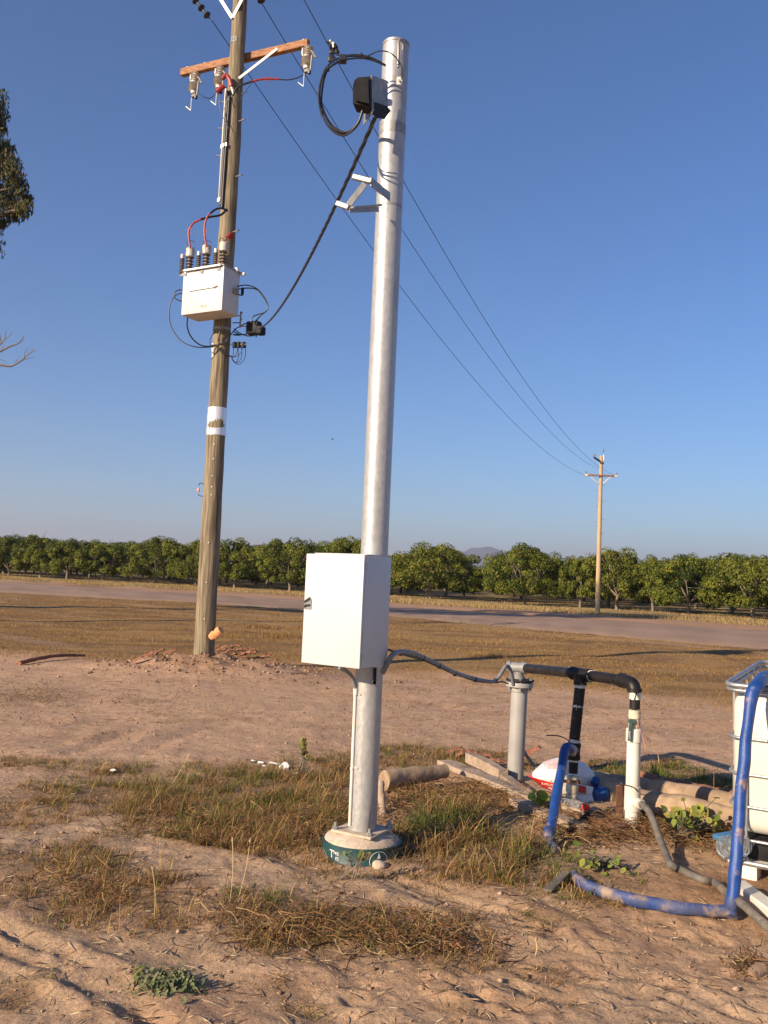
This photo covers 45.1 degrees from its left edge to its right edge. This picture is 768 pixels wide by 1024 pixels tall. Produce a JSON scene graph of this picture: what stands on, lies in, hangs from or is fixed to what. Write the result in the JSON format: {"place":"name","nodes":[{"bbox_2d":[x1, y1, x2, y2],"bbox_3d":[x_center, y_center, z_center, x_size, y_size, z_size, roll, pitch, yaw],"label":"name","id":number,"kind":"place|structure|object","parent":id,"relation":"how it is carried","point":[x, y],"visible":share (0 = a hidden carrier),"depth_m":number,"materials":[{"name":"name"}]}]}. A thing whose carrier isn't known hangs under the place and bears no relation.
{"place":"outdoors","nodes":[
{"label":"outdoors","id":0,"kind":"place"},
{"bbox_2d":[0,568,767,1023],"bbox_3d":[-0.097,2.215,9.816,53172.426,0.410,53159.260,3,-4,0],"label":"ground","id":1,"kind":"structure","parent":0,"point":[576,948],"depth_m":5.56,"materials":[{"name":"soil"}]},
{"bbox_2d":[0,552,11,571],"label":"mango tree","id":2,"kind":"object","parent":1,"relation":"on","point":[8,554],"visible":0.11,"depth_m":114.29,"materials":[{"name":"green plant"}]},
{"bbox_2d":[0,88,33,259],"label":"gum tree","id":3,"kind":"object","parent":1,"relation":"on","point":[16,203],"visible":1,"depth_m":30.49,"materials":[{"name":"green plant"}]},
{"bbox_2d":[0,534,34,575],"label":"mango tree","id":4,"kind":"object","parent":1,"relation":"on","point":[8,543],"visible":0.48,"depth_m":108.84,"materials":[{"name":"green plant"}]},
{"bbox_2d":[0,331,34,367],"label":"dead tree","id":5,"kind":"object","parent":1,"relation":"on","point":[5,365],"visible":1,"depth_m":24.32,"materials":[{"name":"brown wood"}]},
{"bbox_2d":[9,533,69,577],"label":"mango tree","id":6,"kind":"object","parent":1,"relation":"on","point":[30,544],"visible":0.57,"depth_m":106.48,"materials":[{"name":"green plant"}]},
{"bbox_2d":[18,654,84,664],"bbox_3d":[-5.369,2.377,15.031,0.075,0.128,1.457,1,-5,24],"label":"stick","id":7,"kind":"object","parent":1,"relation":"on","point":[30,660],"visible":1,"depth_m":14.88,"materials":[{"name":"wood"}]},
{"bbox_2d":[32,538,97,578],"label":"mango tree","id":8,"kind":"object","parent":1,"relation":"on","point":[70,547],"visible":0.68,"depth_m":104.47,"materials":[{"name":"green plant"}]},
{"bbox_2d":[62,539,111,577],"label":"mango tree","id":9,"kind":"object","parent":1,"relation":"on","point":[80,544],"visible":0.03,"depth_m":122.37,"materials":[{"name":"green plant"}]},
{"bbox_2d":[73,541,132,580],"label":"mango tree","id":10,"kind":"object","parent":1,"relation":"on","point":[100,551],"visible":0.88,"depth_m":102.79,"materials":[{"name":"green plant"}]},
{"bbox_2d":[93,541,159,579],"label":"mango tree","id":11,"kind":"object","parent":1,"relation":"on","point":[119,543],"visible":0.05,"depth_m":119.20,"materials":[{"name":"green plant"}]},
{"bbox_2d":[120,535,190,582],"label":"mango tree","id":12,"kind":"object","parent":1,"relation":"on","point":[152,547],"visible":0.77,"depth_m":100.18,"materials":[{"name":"green plant"}]},
{"bbox_2d":[106,961,216,1003],"bbox_3d":[-0.822,1.797,3.544,0.376,0.071,0.297,0,-5,28],"label":"broadleaf weed","id":13,"kind":"object","parent":1,"relation":"on","point":[164,980],"visible":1,"depth_m":3.50,"materials":[{"name":"green plant"}]},
{"bbox_2d":[137,542,197,582],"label":"mango tree","id":14,"kind":"object","parent":1,"relation":"on","point":[160,561],"visible":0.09,"depth_m":112.40,"materials":[{"name":"green plant"}]},
{"bbox_2d":[167,538,222,585],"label":"mango tree","id":15,"kind":"object","parent":1,"relation":"on","point":[191,567],"visible":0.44,"depth_m":98.27,"materials":[{"name":"green plant"}]},
{"bbox_2d":[230,837,232,898],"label":"grass stalk","id":16,"kind":"object","parent":1,"relation":"on","point":[232,869],"depth_m":4.45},
{"bbox_2d":[218,537,263,587],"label":"mango tree","id":17,"kind":"object","parent":1,"relation":"on","point":[246,558],"visible":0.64,"depth_m":95.72,"materials":[{"name":"green plant"}]},
{"bbox_2d":[238,838,250,898],"bbox_3d":[-0.682,1.742,4.520,0.048,0.292,0.006,2,-4,7],"label":"grass stalk","id":18,"kind":"object","parent":1,"relation":"on","point":[246,864],"depth_m":4.52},
{"bbox_2d":[180,0,316,655],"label":"power pole","id":19,"kind":"object","parent":1,"relation":"on","point":[208,568],"visible":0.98,"depth_m":15.38,"materials":[{"name":"brown wood"}]},
{"bbox_2d":[192,0,210,18],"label":"strain insulator","id":20,"kind":"object","parent":19,"relation":"hanging from","point":[207,14],"visible":1,"depth_m":16.24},
{"bbox_2d":[209,626,222,639],"bbox_3d":[-2.704,1.955,14.921,0.243,0.222,0.154,0,-5,30],"label":"wood offcut","id":21,"kind":"object","parent":19,"relation":"attached to","point":[217,632],"visible":1,"depth_m":14.87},
{"bbox_2d":[169,207,268,356],"bbox_3d":[-2.695,-3.831,15.111,1.690,2.466,0.820,3,-4,0],"label":"transformer","id":22,"kind":"object","parent":19,"relation":"attached to","point":[210,292],"visible":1,"depth_m":14.97,"materials":[{"name":"white paint"}]},
{"bbox_2d":[231,342,245,364],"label":"service fuses","id":23,"kind":"object","parent":19,"relation":"attached to","point":[237,345],"visible":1,"depth_m":15.33,"materials":[{"name":"black plastic"}]},
{"bbox_2d":[232,311,265,336],"bbox_3d":[-2.255,-3.089,15.220,0.706,0.466,0.182,0,-5,31],"label":"junction box","id":24,"kind":"object","parent":19,"relation":"attached to","point":[252,327],"visible":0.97,"depth_m":15.07,"materials":[{"name":"black plastic"}]},
{"bbox_2d":[262,3,593,466],"bbox_3d":[5.695,-5.514,37.081,0.013,2.847,45.349,1,-4,20],"label":"power line","id":25,"kind":"object","parent":19,"relation":"attached to","point":[401,228],"visible":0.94,"depth_m":22.97,"materials":[{"name":"metal"}]},
{"bbox_2d":[304,0,615,475],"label":"power line","id":26,"kind":"object","parent":19,"relation":"attached to","point":[435,236],"visible":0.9,"depth_m":22.94,"materials":[{"name":"metal"}]},
{"bbox_2d":[328,49,334,61],"bbox_3d":[-0.947,-8.227,16.662,0.120,0.242,0.060,3,-4,0],"label":"line clamp","id":27,"kind":"object","parent":26,"relation":"hanging from","point":[331,56],"visible":0.9,"depth_m":16.64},
{"bbox_2d":[326,39,339,55],"bbox_3d":[-0.929,-8.381,16.665,0.268,0.290,0.139,3,-4,0],"label":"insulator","id":28,"kind":"object","parent":26,"relation":"on","point":[332,44],"visible":0.99,"depth_m":16.63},
{"bbox_2d":[226,544,304,586],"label":"mango tree","id":29,"kind":"object","parent":1,"relation":"on","point":[258,579],"visible":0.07,"depth_m":107.48,"materials":[{"name":"green plant"}]},
{"bbox_2d":[253,537,317,590],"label":"mango tree","id":30,"kind":"object","parent":1,"relation":"on","point":[269,556],"visible":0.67,"depth_m":93.00,"materials":[{"name":"green plant"}]},
{"bbox_2d":[281,762,290,769],"bbox_3d":[-0.815,2.099,7.639,0.096,0.077,0.056,2,-4,13],"label":"foam lump","id":31,"kind":"object","parent":1,"relation":"on","point":[285,765],"visible":0.54,"depth_m":7.62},
{"bbox_2d":[296,737,311,775],"bbox_3d":[-0.655,1.978,7.500,0.184,0.305,0.099,3,-4,0],"label":"tall weed","id":32,"kind":"object","parent":1,"relation":"on","point":[303,747],"visible":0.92,"depth_m":7.48,"materials":[{"name":"green plant"}]},
{"bbox_2d":[278,540,330,575],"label":"mango tree","id":33,"kind":"object","parent":1,"relation":"on","point":[319,544],"visible":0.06,"depth_m":102.83,"materials":[{"name":"green plant"}]},
{"bbox_2d":[311,535,360,553],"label":"mango tree","id":34,"kind":"object","parent":1,"relation":"on","point":[345,545],"visible":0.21,"depth_m":91.35,"materials":[{"name":"green plant"}]},
{"bbox_2d":[338,849,374,880],"bbox_3d":[-0.142,1.859,4.891,0.199,0.158,0.092,3,-4,0],"label":"seedling","id":35,"kind":"object","parent":1,"relation":"on","point":[360,855],"visible":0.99,"depth_m":4.87,"materials":[{"name":"green plant"}]},
{"bbox_2d":[322,831,401,866],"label":"concrete pier","id":36,"kind":"structure","parent":1,"relation":"on","point":[335,845],"depth_m":5.24,"materials":[{"name":"teal paint"}]},
{"bbox_2d":[331,37,409,839],"bbox_3d":[-0.118,-0.541,5.376,0.293,4.796,0.756,1,-5,25],"label":"steel pole","id":37,"kind":"object","parent":36,"relation":"on","point":[387,186],"visible":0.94,"depth_m":5.53,"materials":[{"name":"metal"}]},
{"bbox_2d":[301,553,390,681],"bbox_3d":[-0.209,0.611,5.345,0.422,0.734,0.321,0,-5,33],"label":"electrical cabinet","id":38,"kind":"object","parent":37,"relation":"attached to","point":[346,611],"visible":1,"depth_m":5.22,"materials":[{"name":"white metal"}]},
{"bbox_2d":[380,649,514,685],"bbox_3d":[0.515,1.090,6.360,0.088,0.417,2.437,1,-5,25],"label":"flexible conduit","id":39,"kind":"object","parent":38,"relation":"attached to","point":[408,653],"visible":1,"depth_m":6.00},
{"bbox_2d":[338,667,361,825],"bbox_3d":[-0.206,1.320,5.200,0.056,0.910,0.186,0,-5,34],"label":"conduit","id":40,"kind":"object","parent":37,"relation":"attached to","point":[355,683],"visible":1,"depth_m":5.25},
{"bbox_2d":[318,50,402,136],"bbox_3d":[-0.136,-2.458,5.431,0.500,0.576,0.167,3,-4,-8],"label":"cable coil","id":41,"kind":"object","parent":37,"relation":"attached to","point":[343,58],"visible":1,"depth_m":5.43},
{"bbox_2d":[353,75,390,125],"bbox_3d":[-0.080,-2.441,5.433,0.126,0.298,0.305,0,-5,29],"label":"fuse box","id":42,"kind":"object","parent":37,"relation":"attached to","point":[370,95],"visible":1,"depth_m":5.37,"materials":[{"name":"black plastic"}]},
{"bbox_2d":[258,115,376,329],"bbox_3d":[-1.031,-2.637,10.144,0.028,1.230,9.594,3,-4,-12],"label":"service cable","id":43,"kind":"object","parent":42,"relation":"attached to","point":[363,144],"visible":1,"depth_m":6.96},
{"bbox_2d":[0,653,732,1023],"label":"dry grass","id":44,"kind":"structure","parent":1,"relation":"on","point":[436,847],"depth_m":5.46,"materials":[{"name":"plant"}]},
{"bbox_2d":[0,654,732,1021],"bbox_3d":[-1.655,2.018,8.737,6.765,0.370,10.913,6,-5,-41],"label":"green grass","id":45,"kind":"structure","parent":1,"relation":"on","point":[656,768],"depth_m":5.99,"materials":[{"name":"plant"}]},
{"bbox_2d":[371,860,385,868],"bbox_3d":[-0.030,1.968,5.157,0.083,0.054,0.060,3,-4,0],"label":"stone","id":46,"kind":"object","parent":1,"relation":"on","point":[378,864],"visible":0.95,"depth_m":5.14,"materials":[{"name":"stone"}]},
{"bbox_2d":[378,780,385,815],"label":"branch","id":47,"kind":"object","parent":1,"relation":"on","point":[381,793],"visible":0.72,"depth_m":6.36,"materials":[{"name":"brown wood"}]},
{"bbox_2d":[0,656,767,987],"bbox_3d":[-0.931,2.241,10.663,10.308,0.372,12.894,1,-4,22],"label":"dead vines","id":48,"kind":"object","parent":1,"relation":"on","point":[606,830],"visible":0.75,"depth_m":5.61,"materials":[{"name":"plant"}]},
{"bbox_2d":[0,657,767,1023],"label":"twigs","id":49,"kind":"object","parent":1,"relation":"on","point":[346,901],"visible":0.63,"depth_m":4.16,"materials":[{"name":"wood"}]},
{"bbox_2d":[0,634,767,1021],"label":"pebbles","id":50,"kind":"object","parent":1,"relation":"on","point":[374,968],"visible":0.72,"depth_m":12.91,"materials":[{"name":"brown stone"}]},
{"bbox_2d":[388,550,404,588],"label":"mango tree","id":51,"kind":"object","parent":1,"relation":"on","point":[396,582],"visible":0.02,"depth_m":97.94,"materials":[{"name":"green plant"}]},
{"bbox_2d":[378,764,447,790],"bbox_3d":[0.224,2.016,7.055,0.593,0.164,0.162,6,-5,-38],"label":"log","id":52,"kind":"object","parent":1,"relation":"on","point":[392,777],"visible":0.91,"depth_m":6.96,"materials":[{"name":"wood"}]},
{"bbox_2d":[390,541,472,598],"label":"mango tree","id":53,"kind":"object","parent":1,"relation":"on","point":[431,561],"visible":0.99,"depth_m":82.75,"materials":[{"name":"green plant"}]},
{"bbox_2d":[403,545,484,596],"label":"mango tree","id":54,"kind":"object","parent":1,"relation":"on","point":[475,575],"visible":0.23,"depth_m":94.35,"materials":[{"name":"green plant"}]},
{"bbox_2d":[447,746,464,752],"bbox_3d":[0.666,2.200,8.555,0.162,0.056,0.087,3,-4,-11],"label":"bark piece","id":55,"kind":"object","parent":1,"relation":"on","point":[457,748],"visible":0.95,"depth_m":8.53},
{"bbox_2d":[448,585,480,595],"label":"mango tree","id":56,"kind":"object","parent":1,"relation":"on","point":[471,592],"visible":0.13,"depth_m":105.69,"materials":[{"name":"green plant"}]},
{"bbox_2d":[456,749,477,756],"bbox_3d":[0.754,2.194,8.418,0.197,0.079,0.115,1,-4,14],"label":"bark piece","id":57,"kind":"object","parent":1,"relation":"on","point":[463,751],"visible":0.93,"depth_m":8.39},
{"bbox_2d":[477,752,490,756],"bbox_3d":[0.851,2.178,8.233,0.184,0.078,0.107,4,-4,-17],"label":"bark piece","id":58,"kind":"object","parent":1,"relation":"on","point":[486,754],"visible":0.51,"depth_m":8.22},
{"bbox_2d":[465,753,507,777],"bbox_3d":[0.850,2.120,7.742,0.101,0.092,0.608,4,-4,-20],"label":"timber block","id":59,"kind":"object","parent":1,"relation":"on","point":[483,764],"depth_m":7.69,"materials":[{"name":"brown wood"}]},
{"bbox_2d":[437,759,550,804],"bbox_3d":[0.814,2.059,7.111,0.139,0.057,1.458,4,-5,-25],"label":"plank","id":60,"kind":"object","parent":1,"relation":"on","point":[459,768],"visible":0.74,"depth_m":7.14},
{"bbox_2d":[493,758,507,763],"bbox_3d":[1.028,2.169,8.055,0.162,0.055,0.092,2,-4,8],"label":"bark piece","id":61,"kind":"object","parent":1,"relation":"on","point":[500,760],"visible":0.73,"depth_m":8.03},
{"bbox_2d":[500,774,530,788],"bbox_3d":[1.017,2.083,7.037,0.081,0.082,0.863,3,-4,-7],"label":"plank","id":62,"kind":"object","parent":1,"relation":"on","point":[508,778],"visible":0.45,"depth_m":7.26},
{"bbox_2d":[506,677,533,781],"bbox_3d":[1.108,1.867,7.638,0.234,0.978,0.232,3,-4,0],"label":"bore casing","id":63,"kind":"object","parent":1,"relation":"on","point":[517,729],"visible":0.88,"depth_m":7.59,"materials":[{"name":"grey plastic"}]},
{"bbox_2d":[506,661,641,798],"bbox_3d":[1.202,1.651,6.816,0.450,1.080,1.824,4,-4,-17],"label":"pipework","id":64,"kind":"object","parent":63,"relation":"attached to","point":[581,677],"visible":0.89,"depth_m":6.58,"materials":[{"name":"black plastic"}]},
{"bbox_2d":[543,743,574,852],"bbox_3d":[1.135,1.823,5.994,0.113,0.533,0.903,1,-4,17],"label":"blue hose","id":65,"kind":"object","parent":64,"relation":"hanging from","point":[550,827],"visible":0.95,"depth_m":5.97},
{"bbox_2d":[481,542,563,604],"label":"mango tree","id":66,"kind":"object","parent":1,"relation":"on","point":[520,554],"visible":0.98,"depth_m":75.07,"materials":[{"name":"green plant"}]},
{"bbox_2d":[482,552,562,601],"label":"mango tree","id":67,"kind":"object","parent":1,"relation":"on","point":[525,579],"visible":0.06,"depth_m":86.94,"materials":[{"name":"green plant"}]},
{"bbox_2d":[484,549,564,599],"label":"mango tree","id":68,"kind":"object","parent":1,"relation":"on","point":[521,596],"visible":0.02,"depth_m":101.75,"materials":[{"name":"green plant"}]},
{"bbox_2d":[525,751,535,768],"bbox_3d":[1.214,2.070,7.727,0.164,0.182,0.026,-1,-5,37],"label":"stick","id":69,"kind":"object","parent":1,"relation":"on","point":[530,761],"visible":0.58,"depth_m":7.72,"materials":[{"name":"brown wood"}]},
{"bbox_2d":[524,746,540,759],"bbox_3d":[1.291,2.180,8.251,0.228,0.204,0.160,3,-4,0],"label":"bark piece","id":70,"kind":"object","parent":1,"relation":"on","point":[532,750],"visible":0.49,"depth_m":8.20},
{"bbox_2d":[528,789,549,807],"bbox_3d":[1.051,1.989,6.385,0.202,0.153,0.084,2,-4,11],"label":"seedling","id":71,"kind":"object","parent":1,"relation":"on","point":[542,795],"visible":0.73,"depth_m":6.38,"materials":[{"name":"green plant"}]},
{"bbox_2d":[509,797,592,833],"bbox_3d":[1.109,2.034,6.213,0.126,0.078,0.711,5,-5,-31],"label":"plank","id":72,"kind":"object","parent":1,"relation":"on","point":[530,803],"visible":0.63,"depth_m":6.24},
{"bbox_2d":[543,870,569,891],"bbox_3d":[0.910,1.940,4.862,0.045,0.037,0.275,0,-5,32],"label":"plastic strip","id":73,"kind":"object","parent":1,"relation":"on","point":[553,884],"visible":1,"depth_m":4.85,"materials":[{"name":"grey plastic"}]},
{"bbox_2d":[528,757,594,801],"bbox_3d":[1.348,2.016,6.892,0.522,0.352,0.437,3,-4,0],"label":"bag","id":74,"kind":"object","parent":1,"relation":"on","point":[545,771],"visible":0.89,"depth_m":6.86,"materials":[{"name":"plastic"}]},
{"bbox_2d":[548,794,600,813],"bbox_3d":[1.288,2.046,6.450,0.172,0.055,0.452,5,-5,-33],"label":"plank","id":75,"kind":"object","parent":1,"relation":"on","point":[578,810],"visible":0.28,"depth_m":6.33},
{"bbox_2d":[561,798,589,810],"bbox_3d":[1.306,2.032,6.370,0.090,0.108,0.282,5,-5,-26],"label":"clear bottle","id":76,"kind":"object","parent":75,"relation":"on","point":[575,803],"visible":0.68,"depth_m":6.32,"materials":[{"name":"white plastic"}]},
{"bbox_2d":[556,552,604,607],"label":"mango tree","id":77,"kind":"object","parent":1,"relation":"on","point":[569,585],"visible":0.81,"depth_m":73.88,"materials":[{"name":"green plant"}]},
{"bbox_2d":[590,776,609,801],"bbox_3d":[1.583,2.068,6.802,0.131,0.226,0.157,3,-4,-13],"label":"container","id":78,"kind":"object","parent":1,"relation":"on","point":[601,793],"visible":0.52,"depth_m":6.74,"materials":[{"name":"blue plastic"}]},
{"bbox_2d":[584,449,617,612],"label":"power pole","id":79,"kind":"object","parent":1,"relation":"on","point":[598,559],"visible":0.98,"depth_m":57.94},
{"bbox_2d":[211,19,583,474],"bbox_3d":[4.764,-5.290,37.137,0.013,3.018,45.017,1,-4,21],"label":"power line","id":80,"kind":"object","parent":79,"relation":"attached to","point":[352,221],"visible":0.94,"depth_m":21.11,"materials":[{"name":"metal"}]},
{"bbox_2d":[573,841,628,875],"bbox_3d":[1.214,1.974,5.218,0.346,0.268,0.315,3,-4,0],"label":"broadleaf weed","id":81,"kind":"object","parent":1,"relation":"on","point":[588,863],"visible":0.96,"depth_m":5.17,"materials":[{"name":"green plant"}]},
{"bbox_2d":[577,812,628,832],"bbox_3d":[1.444,2.052,6.115,0.122,0.060,0.349,6,-5,-39],"label":"plank","id":82,"kind":"object","parent":1,"relation":"on","point":[621,825],"visible":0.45,"depth_m":6.03,"materials":[{"name":"wood"}]},
{"bbox_2d":[576,810,599,823],"bbox_3d":[1.374,2.036,6.172,0.193,0.092,0.132,3,-4,0],"label":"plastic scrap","id":83,"kind":"object","parent":82,"relation":"on","point":[592,813],"visible":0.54,"depth_m":6.16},
{"bbox_2d":[558,555,654,605],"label":"mango tree","id":84,"kind":"object","parent":1,"relation":"on","point":[612,596],"visible":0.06,"depth_m":83.00,"materials":[{"name":"green plant"}]},
{"bbox_2d":[594,771,625,801],"bbox_3d":[1.662,2.090,6.923,0.232,0.236,0.360,4,-5,-24],"label":"log","id":85,"kind":"object","parent":1,"relation":"on","point":[605,781],"visible":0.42,"depth_m":6.81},
{"bbox_2d":[580,546,649,609],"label":"mango tree","id":86,"kind":"object","parent":1,"relation":"on","point":[616,571],"visible":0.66,"depth_m":72.05,"materials":[{"name":"green plant"}]},
{"bbox_2d":[616,783,622,812],"bbox_3d":[1.627,2.027,6.394,0.045,0.344,0.264,1,-4,16],"label":"steel stake","id":87,"kind":"object","parent":1,"relation":"on","point":[619,794],"visible":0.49,"depth_m":6.34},
{"bbox_2d":[610,692,645,824],"bbox_3d":[1.660,1.724,6.268,0.126,1.038,0.418,3,-4,-3],"label":"pvc riser","id":88,"kind":"object","parent":1,"relation":"on","point":[632,788],"visible":0.96,"depth_m":6.14,"materials":[{"name":"plastic"}]},
{"bbox_2d":[619,554,686,610],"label":"mango tree","id":89,"kind":"object","parent":1,"relation":"on","point":[652,562],"visible":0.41,"depth_m":70.85,"materials":[{"name":"green plant"}]},
{"bbox_2d":[596,770,732,806],"bbox_3d":[2.108,2.111,6.972,1.149,0.212,0.177,-1,-6,42],"label":"log","id":90,"kind":"object","parent":1,"relation":"on","point":[682,789],"visible":0.38,"depth_m":6.83,"materials":[{"name":"wood"}]},
{"bbox_2d":[571,670,767,920],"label":"blue hose","id":91,"kind":"object","parent":1,"relation":"on","point":[728,909],"visible":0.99,"depth_m":4.67,"materials":[{"name":"plastic"}]},
{"bbox_2d":[640,772,725,789],"bbox_3d":[2.375,2.163,7.197,0.135,0.170,1.084,5,-5,-30],"label":"log","id":92,"kind":"object","parent":1,"relation":"on","point":[649,775],"visible":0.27,"depth_m":7.32,"materials":[{"name":"wood"}]},
{"bbox_2d":[645,552,733,612],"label":"mango tree","id":93,"kind":"object","parent":1,"relation":"on","point":[691,566],"visible":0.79,"depth_m":69.01,"materials":[{"name":"green plant"}]},
{"bbox_2d":[660,797,722,841],"bbox_3d":[1.968,1.945,5.856,0.451,0.366,0.469,3,-4,0],"label":"creeper","id":94,"kind":"object","parent":1,"relation":"on","point":[687,822],"visible":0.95,"depth_m":5.84,"materials":[{"name":"green plant"}]},
{"bbox_2d":[639,791,744,832],"bbox_3d":[2.066,2.021,6.181,0.798,0.207,0.222,-1,-5,37],"label":"log","id":95,"kind":"object","parent":1,"relation":"on","point":[654,800],"visible":0.34,"depth_m":6.16,"materials":[{"name":"wood"}]},
{"bbox_2d":[670,803,722,832],"bbox_3d":[2.022,1.994,5.995,0.337,0.205,0.122,3,-4,0],"label":"creeper","id":96,"kind":"object","parent":1,"relation":"on","point":[718,826],"visible":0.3,"depth_m":5.98,"materials":[{"name":"green plant"}]},
{"bbox_2d":[659,557,738,609],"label":"mango tree","id":97,"kind":"object","parent":1,"relation":"on","point":[696,606],"visible":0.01,"depth_m":86.76,"materials":[{"name":"green plant"}]},
{"bbox_2d":[638,801,767,932],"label":"rubber hose","id":98,"kind":"object","parent":1,"relation":"on","point":[755,915],"visible":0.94,"depth_m":5.06,"materials":[{"name":"rubber"}]},
{"bbox_2d":[677,552,767,613],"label":"mango tree","id":99,"kind":"object","parent":1,"relation":"on","point":[693,589],"visible":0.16,"depth_m":71.51,"materials":[{"name":"green plant"}]},
{"bbox_2d":[705,553,767,617],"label":"mango tree","id":100,"kind":"object","parent":1,"relation":"on","point":[721,580],"visible":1,"depth_m":63.93,"materials":[{"name":"green plant"}]},
{"bbox_2d":[725,660,767,880],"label":"water tank","id":101,"kind":"object","parent":1,"relation":"on","point":[755,861],"visible":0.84,"depth_m":5.16,"materials":[{"name":"white plastic"}]},
{"bbox_2d":[712,831,754,859],"bbox_3d":[1.957,1.864,5.190,0.224,0.131,0.201,4,-4,-21],"label":"plastic bag","id":102,"kind":"object","parent":101,"relation":"on","point":[723,844],"visible":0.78,"depth_m":5.12,"materials":[{"name":"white plastic"}]},
{"bbox_2d":[740,880,767,917],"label":"white board","id":103,"kind":"object","parent":1,"relation":"on","point":[752,896],"visible":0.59,"depth_m":4.60,"materials":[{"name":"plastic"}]},
{"bbox_2d":[746,948,767,980],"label":"dirt clod","id":104,"kind":"object","parent":1,"relation":"on","point":[760,968],"visible":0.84,"depth_m":3.93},
{"bbox_2d":[0,595,767,769],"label":"field grass","id":105,"kind":"structure","parent":0,"point":[285,637],"depth_m":21.43,"materials":[{"name":"plant"}]},
{"bbox_2d":[0,582,767,648],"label":"road","id":106,"kind":"structure","parent":0,"point":[757,639],"depth_m":41.94,"materials":[{"name":"asphalt"}]},
{"bbox_2d":[0,572,767,626],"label":"verge grass","id":107,"kind":"structure","parent":0,"point":[410,601],"depth_m":73.73,"materials":[{"name":"plant"}]},
{"bbox_2d":[0,0,767,562],"label":"sky","id":108,"kind":"structure","parent":0,"point":[593,174],"materials":[{"name":"blue"}]},
{"bbox_2d":[446,547,503,570],"bbox_3d":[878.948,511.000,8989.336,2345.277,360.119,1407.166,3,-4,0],"label":"hills","id":109,"kind":"structure","parent":0,"point":[481,551],"depth_m":8874.93,"materials":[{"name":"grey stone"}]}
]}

